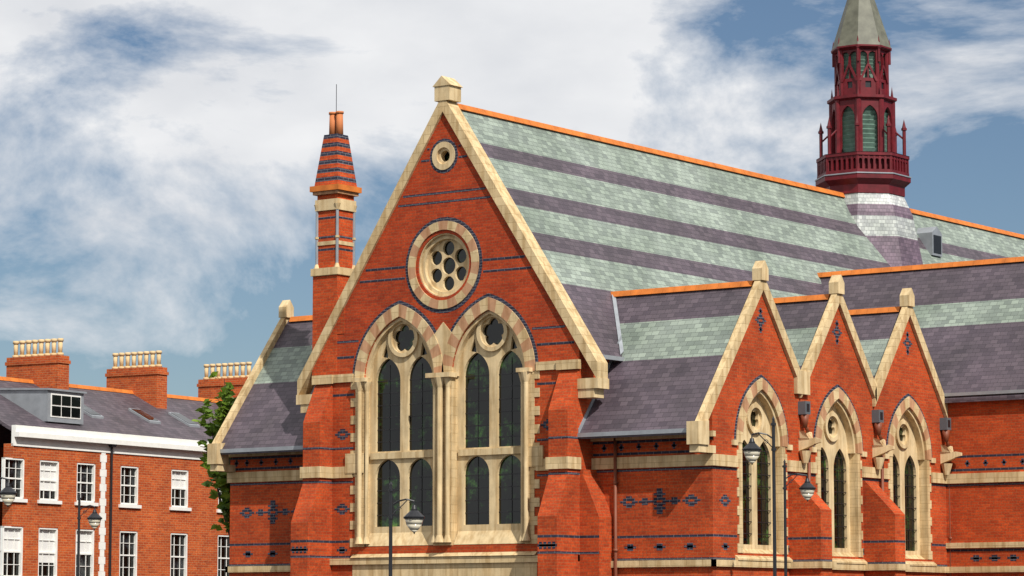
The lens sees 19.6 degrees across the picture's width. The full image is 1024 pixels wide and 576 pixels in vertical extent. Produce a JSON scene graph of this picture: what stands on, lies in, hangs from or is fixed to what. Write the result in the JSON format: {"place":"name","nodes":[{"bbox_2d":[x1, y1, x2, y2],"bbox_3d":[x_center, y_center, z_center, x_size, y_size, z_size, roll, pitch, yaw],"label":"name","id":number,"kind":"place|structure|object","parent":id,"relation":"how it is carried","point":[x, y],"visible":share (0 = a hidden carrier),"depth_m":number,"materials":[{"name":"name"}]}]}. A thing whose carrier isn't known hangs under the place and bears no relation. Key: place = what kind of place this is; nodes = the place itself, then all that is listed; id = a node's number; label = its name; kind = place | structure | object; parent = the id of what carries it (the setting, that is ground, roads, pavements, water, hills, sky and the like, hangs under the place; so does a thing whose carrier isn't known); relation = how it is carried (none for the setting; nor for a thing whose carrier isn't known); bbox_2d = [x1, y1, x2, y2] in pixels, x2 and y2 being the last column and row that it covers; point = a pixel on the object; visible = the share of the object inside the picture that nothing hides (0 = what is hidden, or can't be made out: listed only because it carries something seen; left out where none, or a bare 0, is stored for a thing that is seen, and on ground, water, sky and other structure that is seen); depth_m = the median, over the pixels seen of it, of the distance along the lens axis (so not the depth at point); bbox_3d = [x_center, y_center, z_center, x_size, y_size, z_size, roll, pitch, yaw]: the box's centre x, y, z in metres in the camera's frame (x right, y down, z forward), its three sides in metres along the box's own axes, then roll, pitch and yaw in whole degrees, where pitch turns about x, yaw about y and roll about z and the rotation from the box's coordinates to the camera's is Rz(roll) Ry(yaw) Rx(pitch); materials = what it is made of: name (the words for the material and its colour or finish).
{"place":"outdoors","nodes":[
{"label":"outdoors","id":0,"kind":"place"},
{"bbox_2d":[192,371,236,537],"bbox_3d":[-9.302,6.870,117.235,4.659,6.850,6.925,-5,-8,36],"label":"tree leaves","id":1,"kind":"object","parent":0,"point":[226,393],"visible":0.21,"depth_m":115.75,"materials":[{"name":"green plant"}]},
{"bbox_2d":[312,138,356,375],"bbox_3d":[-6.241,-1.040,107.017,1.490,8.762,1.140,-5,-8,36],"label":"brick hall chimney","id":2,"kind":"object","parent":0,"point":[327,290],"visible":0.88,"depth_m":106.70,"materials":[{"name":"red brick"}]},
{"bbox_2d":[329,111,343,133],"bbox_3d":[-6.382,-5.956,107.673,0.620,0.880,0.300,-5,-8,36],"label":"chimney pots","id":3,"kind":"object","parent":2,"relation":"on","point":[336,122],"visible":1,"depth_m":107.57,"materials":[{"name":"orange ceramic"}]},
{"bbox_2d":[0,0,1023,396],"label":"sky","id":4,"kind":"structure","parent":0,"point":[159,159],"materials":[{"name":"blue"}]},
{"bbox_2d":[109,81,949,575],"bbox_3d":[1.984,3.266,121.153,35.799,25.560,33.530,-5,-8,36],"label":"hall glazing bars","id":5,"kind":"object","parent":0,"point":[765,463],"visible":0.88,"depth_m":104.03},
{"bbox_2d":[221,286,900,454],"bbox_3d":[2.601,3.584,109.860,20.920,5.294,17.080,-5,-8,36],"label":"side aisle roofs","id":6,"kind":"structure","parent":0,"point":[661,374],"depth_m":101.32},
{"bbox_2d":[207,76,961,545],"bbox_3d":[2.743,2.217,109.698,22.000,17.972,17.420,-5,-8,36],"label":"stone carvings","id":7,"kind":"object","parent":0,"point":[587,388],"visible":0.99,"depth_m":103.19,"materials":[{"name":"beige stone"}]},
{"bbox_2d":[212,100,1023,575],"bbox_3d":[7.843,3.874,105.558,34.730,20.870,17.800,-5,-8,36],"label":"hall stone dressings","id":8,"kind":"structure","parent":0,"point":[474,564],"depth_m":103.01,"materials":[{"name":"beige stone"}]},
{"bbox_2d":[368,239,523,546],"bbox_3d":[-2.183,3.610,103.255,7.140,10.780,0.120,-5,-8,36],"label":"window tracery","id":9,"kind":"object","parent":8,"relation":"in","point":[493,359],"visible":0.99,"depth_m":103.42,"materials":[{"name":"beige stone"}]},
{"bbox_2d":[313,189,931,459],"bbox_3d":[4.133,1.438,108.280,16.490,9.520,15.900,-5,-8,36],"label":"arch voussoirs","id":10,"kind":"object","parent":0,"point":[462,323],"visible":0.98,"depth_m":103.35,"materials":[{"name":"beige stone"}]},
{"bbox_2d":[229,133,1023,566],"bbox_3d":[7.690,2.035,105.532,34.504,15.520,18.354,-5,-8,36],"label":"decorative brick bands","id":11,"kind":"object","parent":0,"point":[659,493],"visible":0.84,"depth_m":104.00,"materials":[{"name":"brick"}]},
{"bbox_2d":[240,360,1023,575],"bbox_3d":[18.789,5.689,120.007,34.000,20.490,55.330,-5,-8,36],"label":"orange brick walls","id":12,"kind":"structure","parent":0,"point":[582,504],"depth_m":104.42,"materials":[{"name":"brick"}]},
{"bbox_2d":[377,152,914,550],"bbox_3d":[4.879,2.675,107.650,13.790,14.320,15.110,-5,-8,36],"label":"hall glazing","id":13,"kind":"structure","parent":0,"point":[493,332],"depth_m":103.48,"materials":[{"name":"black glass"}]},
{"bbox_2d":[461,110,1023,356],"bbox_3d":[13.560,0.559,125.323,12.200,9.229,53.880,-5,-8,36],"label":"roof slates","id":14,"kind":"object","parent":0,"point":[603,221],"visible":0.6,"depth_m":111.28,"materials":[{"name":"stone"}]},
{"bbox_2d":[0,103,1023,402],"bbox_3d":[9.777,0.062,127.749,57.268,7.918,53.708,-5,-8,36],"label":"ridge tiles","id":15,"kind":"object","parent":14,"relation":"on","point":[712,165],"visible":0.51,"depth_m":113.97,"materials":[{"name":"orange ceramic"}]},
{"bbox_2d":[84,151,1023,452],"bbox_3d":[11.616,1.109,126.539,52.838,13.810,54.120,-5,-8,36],"label":"hall lead flashings","id":16,"kind":"object","parent":14,"relation":"on","point":[926,235],"visible":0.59,"depth_m":107.22,"materials":[{"name":"metal"}]},
{"bbox_2d":[843,192,922,266],"bbox_3d":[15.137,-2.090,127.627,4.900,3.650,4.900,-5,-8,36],"label":"spire base","id":17,"kind":"object","parent":14,"relation":"on","point":[884,222],"visible":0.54,"depth_m":125.86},
{"bbox_2d":[815,36,910,196],"bbox_3d":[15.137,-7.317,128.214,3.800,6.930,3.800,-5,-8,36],"label":"belfry turret","id":18,"kind":"object","parent":17,"relation":"on","point":[858,97],"visible":0.93,"depth_m":127.11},
{"bbox_2d":[831,0,890,50],"bbox_3d":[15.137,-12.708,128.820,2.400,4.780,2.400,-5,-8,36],"label":"spire roof","id":19,"kind":"structure","parent":18,"relation":"on","point":[861,20],"depth_m":127.92,"materials":[{"name":"grey metal"}]},
{"bbox_2d":[835,51,888,152],"bbox_3d":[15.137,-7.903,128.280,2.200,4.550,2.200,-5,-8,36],"label":"louvers","id":20,"kind":"object","parent":18,"relation":"in","point":[869,129],"visible":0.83,"depth_m":127.35,"materials":[{"name":"green wood"}]},
{"bbox_2d":[820,262,1023,402],"bbox_3d":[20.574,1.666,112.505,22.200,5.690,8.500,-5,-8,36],"label":"hall transept roof slates","id":21,"kind":"object","parent":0,"point":[970,319],"visible":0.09,"depth_m":112.74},
{"label":"ground","id":22,"kind":"structure","parent":0,"visible":0},
{"bbox_2d":[0,443,228,575],"bbox_3d":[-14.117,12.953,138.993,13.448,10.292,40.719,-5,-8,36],"label":"house brick wall","id":23,"kind":"structure","parent":22,"relation":"on","point":[154,521],"depth_m":125.72,"materials":[{"name":"orange brick"}]},
{"bbox_2d":[4,462,184,562],"bbox_3d":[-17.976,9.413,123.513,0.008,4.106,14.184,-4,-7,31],"label":"window blinds","id":24,"kind":"object","parent":23,"relation":"attached to","point":[46,532],"visible":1,"depth_m":121.76,"materials":[{"name":"white fabric"}]},
{"bbox_2d":[0,380,217,446],"bbox_3d":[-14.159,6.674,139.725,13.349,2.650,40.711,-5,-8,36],"label":"house roof","id":25,"kind":"structure","parent":23,"relation":"on","point":[115,412],"depth_m":130.20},
{"bbox_2d":[0,388,86,424],"bbox_3d":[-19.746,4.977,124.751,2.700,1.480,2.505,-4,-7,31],"label":"dormer","id":26,"kind":"object","parent":25,"relation":"on","point":[36,402],"visible":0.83,"depth_m":123.66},
{"bbox_2d":[0,393,228,575],"bbox_3d":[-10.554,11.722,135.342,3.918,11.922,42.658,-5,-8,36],"label":"white window trim","id":27,"kind":"structure","parent":23,"relation":"attached to","point":[51,438],"depth_m":124.22,"materials":[{"name":"white paint"}]},
{"bbox_2d":[1,395,229,575],"bbox_3d":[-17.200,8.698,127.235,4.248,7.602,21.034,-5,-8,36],"label":"window panes","id":28,"kind":"structure","parent":27,"relation":"in","point":[68,411],"depth_m":125.63,"materials":[{"name":"black glass"}]},
{"bbox_2d":[5,355,247,408],"bbox_3d":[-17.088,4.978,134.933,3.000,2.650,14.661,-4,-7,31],"label":"chimney stacks","id":29,"kind":"object","parent":23,"relation":"on","point":[148,385],"visible":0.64,"depth_m":134.09,"materials":[{"name":"brick"}]},
{"bbox_2d":[12,338,251,378],"bbox_3d":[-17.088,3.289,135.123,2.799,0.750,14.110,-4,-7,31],"label":"chimney pots","id":30,"kind":"object","parent":29,"relation":"on","point":[41,342],"visible":0.99,"depth_m":134.86,"materials":[{"name":"beige ceramic"}]},
{"bbox_2d":[210,379,230,535],"bbox_3d":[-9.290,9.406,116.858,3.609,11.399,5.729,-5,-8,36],"label":"tree trunk and limbs","id":31,"kind":"object","parent":22,"relation":"on","point":[219,498],"visible":0.09,"depth_m":116.52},
{"bbox_2d":[229,457,240,575],"bbox_3d":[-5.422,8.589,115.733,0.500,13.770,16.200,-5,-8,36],"label":"aisle wall","id":32,"kind":"structure","parent":22,"relation":"on","point":[234,558],"depth_m":109.14,"materials":[{"name":"red brick"}]},
{"bbox_2d":[0,416,815,575],"bbox_3d":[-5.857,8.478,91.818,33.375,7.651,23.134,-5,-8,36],"label":"street lamps","id":33,"kind":"object","parent":22,"relation":"on","point":[414,512],"depth_m":82.00,"materials":[{"name":"metal"}]},
{"bbox_2d":[325,113,589,575],"bbox_3d":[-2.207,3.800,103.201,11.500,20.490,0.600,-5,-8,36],"label":"brick wall","id":34,"kind":"structure","parent":22,"relation":"on","point":[523,293],"depth_m":103.55,"materials":[{"name":"red brick"}]},
{"bbox_2d":[700,295,946,575],"bbox_3d":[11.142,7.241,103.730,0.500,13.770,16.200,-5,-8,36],"label":"aisle wall","id":35,"kind":"structure","parent":22,"relation":"on","point":[759,353],"depth_m":101.77,"materials":[{"name":"red brick"}]},
{"bbox_2d":[613,414,951,575],"bbox_3d":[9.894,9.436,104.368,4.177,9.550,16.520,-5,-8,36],"label":"drainpipes","id":36,"kind":"object","parent":35,"relation":"attached to","point":[877,425],"visible":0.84,"depth_m":101.75,"materials":[{"name":"red metal"}]},
{"bbox_2d":[743,396,919,554],"bbox_3d":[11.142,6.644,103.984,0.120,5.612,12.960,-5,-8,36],"label":"window tracery","id":37,"kind":"object","parent":35,"relation":"in","point":[829,449],"visible":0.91,"depth_m":104.14,"materials":[{"name":"beige stone"}]},
{"bbox_2d":[798,401,950,429],"bbox_3d":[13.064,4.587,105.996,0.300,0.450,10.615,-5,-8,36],"label":"rainwater hoppers","id":38,"kind":"object","parent":35,"relation":"attached to","point":[802,407],"visible":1,"depth_m":105.86,"materials":[{"name":"metal"}]}
]}

